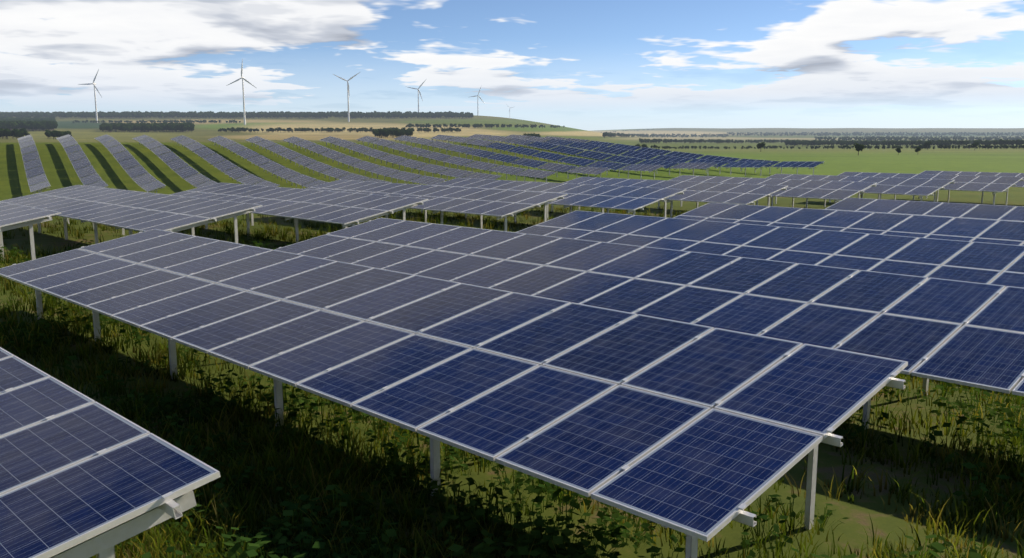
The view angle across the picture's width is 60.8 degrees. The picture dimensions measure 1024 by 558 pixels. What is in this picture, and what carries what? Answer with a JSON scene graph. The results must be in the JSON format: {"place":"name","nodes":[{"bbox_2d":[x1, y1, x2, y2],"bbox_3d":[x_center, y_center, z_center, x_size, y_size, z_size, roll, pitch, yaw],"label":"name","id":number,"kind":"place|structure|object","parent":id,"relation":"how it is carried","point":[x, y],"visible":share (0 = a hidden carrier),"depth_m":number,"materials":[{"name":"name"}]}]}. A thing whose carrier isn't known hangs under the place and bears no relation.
{"place":"outdoors","nodes":[
{"label":"outdoors","id":0,"kind":"place"},
{"bbox_2d":[0,115,1023,557],"bbox_3d":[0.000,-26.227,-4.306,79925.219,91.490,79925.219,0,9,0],"label":"terrain","id":1,"kind":"structure","parent":0,"point":[112,173],"depth_m":41.47,"materials":[{"name":"green plant"}]},
{"bbox_2d":[0,202,60,260],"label":"solar panel array","id":2,"kind":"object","parent":1,"relation":"on","point":[11,214],"depth_m":23.50,"materials":[{"name":"metal"}]},
{"bbox_2d":[17,134,50,192],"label":"hill row","id":3,"kind":"object","parent":1,"relation":"on","point":[36,178],"visible":0.97,"depth_m":89.81,"materials":[{"name":"glass"}]},
{"bbox_2d":[56,134,108,187],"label":"hill row","id":4,"kind":"object","parent":1,"relation":"on","point":[85,176],"visible":0.88,"depth_m":91.20,"materials":[{"name":"glass"}]},
{"bbox_2d":[78,70,101,122],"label":"wind turbine","id":5,"kind":"object","parent":1,"relation":"on","point":[93,83],"visible":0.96,"depth_m":2200.28,"materials":[{"name":"white metal"}]},
{"bbox_2d":[0,347,220,557],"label":"solar panel array","id":6,"kind":"object","parent":1,"relation":"on","point":[82,475],"visible":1,"depth_m":5.50,"materials":[{"name":"glass"}]},
{"bbox_2d":[94,134,165,192],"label":"hill row","id":7,"kind":"object","parent":1,"relation":"on","point":[145,180],"visible":0.91,"depth_m":90.29,"materials":[{"name":"glass"}]},
{"bbox_2d":[0,185,261,243],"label":"solar panel array","id":8,"kind":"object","parent":1,"relation":"on","point":[123,210],"depth_m":28.26,"materials":[{"name":"glass"}]},
{"bbox_2d":[132,135,216,187],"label":"hill row","id":9,"kind":"object","parent":1,"relation":"on","point":[166,156],"visible":0.81,"depth_m":92.53,"materials":[{"name":"glass"}]},
{"bbox_2d":[171,135,278,186],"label":"hill row","id":10,"kind":"object","parent":1,"relation":"on","point":[210,155],"visible":0.76,"depth_m":93.41,"materials":[{"name":"glass"}]},
{"bbox_2d":[226,59,255,124],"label":"wind turbine","id":11,"kind":"object","parent":1,"relation":"on","point":[242,78],"visible":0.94,"depth_m":1953.83,"materials":[{"name":"white metal"}]},
{"bbox_2d":[207,136,327,188],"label":"hill row","id":12,"kind":"object","parent":1,"relation":"on","point":[273,167],"visible":0.83,"depth_m":94.11,"materials":[{"name":"glass"}]},
{"bbox_2d":[169,182,428,242],"bbox_3d":[-8.885,-2.308,32.342,14.374,1.877,3.278,9,13,44],"label":"solar panel array","id":13,"kind":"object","parent":1,"relation":"on","point":[344,209],"depth_m":30.17,"materials":[{"name":"glass"}]},
{"bbox_2d":[246,136,391,182],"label":"hill row","id":14,"kind":"object","parent":1,"relation":"on","point":[305,161],"visible":0.74,"depth_m":95.91,"materials":[{"name":"glass"}]},
{"bbox_2d":[333,72,359,121],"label":"wind turbine","id":15,"kind":"object","parent":1,"relation":"on","point":[348,95],"visible":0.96,"depth_m":2249.20,"materials":[{"name":"white metal"}]},
{"bbox_2d":[283,136,446,184],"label":"hill row","id":16,"kind":"object","parent":1,"relation":"on","point":[372,168],"visible":0.87,"depth_m":93.42,"materials":[{"name":"glass"}]},
{"bbox_2d":[320,136,500,180],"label":"hill row","id":17,"kind":"object","parent":1,"relation":"on","point":[403,161],"visible":0.81,"depth_m":94.38,"materials":[{"name":"glass"}]},
{"bbox_2d":[408,81,424,111],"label":"wind turbine","id":18,"kind":"object","parent":1,"relation":"on","point":[418,94],"visible":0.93,"depth_m":2787.52,"materials":[{"name":"white metal"}]},
{"bbox_2d":[304,180,567,230],"bbox_3d":[-4.197,-2.717,34.833,14.374,1.877,3.278,9,13,44],"label":"solar panel array","id":19,"kind":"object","parent":1,"relation":"on","point":[498,203],"depth_m":32.41,"materials":[{"name":"glass"}]},
{"bbox_2d":[0,229,907,557],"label":"panel table","id":20,"kind":"object","parent":1,"relation":"on","point":[694,433],"visible":0.95,"depth_m":8.85,"materials":[{"name":"glass"}]},
{"bbox_2d":[356,136,555,181],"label":"hill row","id":21,"kind":"object","parent":1,"relation":"on","point":[490,167],"visible":0.82,"depth_m":93.60,"materials":[{"name":"glass"}]},
{"bbox_2d":[471,88,484,115],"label":"wind turbine","id":22,"kind":"object","parent":1,"relation":"on","point":[477,101],"visible":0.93,"depth_m":3430.41,"materials":[{"name":"white metal"}]},
{"bbox_2d":[394,135,610,178],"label":"hill row","id":23,"kind":"object","parent":1,"relation":"on","point":[562,168],"visible":0.81,"depth_m":93.67,"materials":[{"name":"glass"}]},
{"bbox_2d":[0,203,1023,557],"bbox_3d":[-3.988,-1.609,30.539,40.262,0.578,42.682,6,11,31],"label":"grass patch","id":24,"kind":"object","parent":1,"relation":"on","point":[362,459],"visible":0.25,"depth_m":9.40,"materials":[{"name":"green plant"}]},
{"bbox_2d":[0,235,1023,557],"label":"grass patch","id":25,"kind":"object","parent":1,"relation":"on","point":[278,541],"visible":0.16,"depth_m":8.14,"materials":[{"name":"green plant"}]},
{"bbox_2d":[0,111,1023,149],"bbox_3d":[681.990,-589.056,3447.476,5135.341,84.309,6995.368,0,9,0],"label":"woodland","id":26,"kind":"object","parent":1,"relation":"on","point":[387,133],"visible":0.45,"depth_m":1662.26,"materials":[{"name":"green plant"}]},
{"bbox_2d":[429,135,664,178],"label":"hill row","id":27,"kind":"object","parent":1,"relation":"on","point":[571,160],"visible":0.81,"depth_m":93.70,"materials":[{"name":"glass"}]},
{"bbox_2d":[421,178,685,222],"bbox_3d":[0.850,-3.068,36.970,3.278,1.877,13.360,-9,13,-44],"label":"solar panel array","id":28,"kind":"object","parent":1,"relation":"on","point":[629,199],"depth_m":34.65,"materials":[{"name":"glass"}]},
{"bbox_2d":[466,134,717,175],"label":"hill row","id":29,"kind":"object","parent":1,"relation":"on","point":[597,155],"visible":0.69,"depth_m":94.52,"materials":[{"name":"glass"}]},
{"bbox_2d":[506,135,770,175],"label":"hill row","id":30,"kind":"object","parent":1,"relation":"on","point":[634,154],"visible":0.66,"depth_m":94.78,"materials":[{"name":"glass"}]},
{"bbox_2d":[275,218,1023,428],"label":"solar panel array","id":31,"kind":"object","parent":1,"relation":"on","point":[966,333],"depth_m":13.00,"materials":[{"name":"glass"}]},
{"bbox_2d":[551,177,787,217],"bbox_3d":[6.255,-3.361,38.754,11.332,1.877,3.278,9,13,44],"label":"solar panel array","id":32,"kind":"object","parent":1,"relation":"on","point":[727,193],"depth_m":36.83,"materials":[{"name":"glass"}]},
{"bbox_2d":[545,136,824,174],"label":"hill row","id":33,"kind":"object","parent":1,"relation":"on","point":[797,164],"visible":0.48,"depth_m":93.42,"materials":[{"name":"glass"}]},
{"bbox_2d":[658,175,876,208],"bbox_3d":[11.302,-3.712,40.891,3.278,1.877,10.318,-9,13,-44],"label":"solar panel array","id":34,"kind":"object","parent":1,"relation":"on","point":[836,191],"depth_m":39.08,"materials":[{"name":"glass"}]},
{"bbox_2d":[516,210,1023,287],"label":"solar panel array","id":35,"kind":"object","parent":1,"relation":"on","point":[986,263],"depth_m":17.98,"materials":[{"name":"glass"}]},
{"bbox_2d":[674,202,1023,245],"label":"solar panel array","id":36,"kind":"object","parent":1,"relation":"on","point":[978,230],"depth_m":22.41,"materials":[{"name":"glass"}]},
{"bbox_2d":[756,174,954,207],"bbox_3d":[16.348,-4.063,43.028,3.278,1.877,9.304,-9,13,-44],"label":"solar panel array","id":37,"kind":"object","parent":1,"relation":"on","point":[920,187],"depth_m":41.34,"materials":[{"name":"glass"}]},
{"bbox_2d":[756,141,978,154],"bbox_3d":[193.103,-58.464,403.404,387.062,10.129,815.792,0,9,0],"label":"field trees","id":38,"kind":"object","parent":1,"relation":"on","point":[858,147],"visible":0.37,"depth_m":607.43,"materials":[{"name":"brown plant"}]},
{"bbox_2d":[824,198,1023,221],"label":"solar panel array","id":39,"kind":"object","parent":1,"relation":"on","point":[978,211],"depth_m":26.27,"materials":[{"name":"glass"}]},
{"bbox_2d":[829,172,1023,205],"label":"solar panel array","id":40,"kind":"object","parent":1,"relation":"on","point":[994,185],"depth_m":43.74,"materials":[{"name":"glass"}]},
{"bbox_2d":[913,170,1023,202],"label":"solar panel array","id":41,"kind":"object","parent":1,"relation":"on","point":[1019,183],"depth_m":48.82,"materials":[{"name":"glass"}]},
{"bbox_2d":[0,0,1023,130],"label":"sky","id":42,"kind":"structure","parent":0,"point":[589,65],"materials":[{"name":"blue"}]}
]}

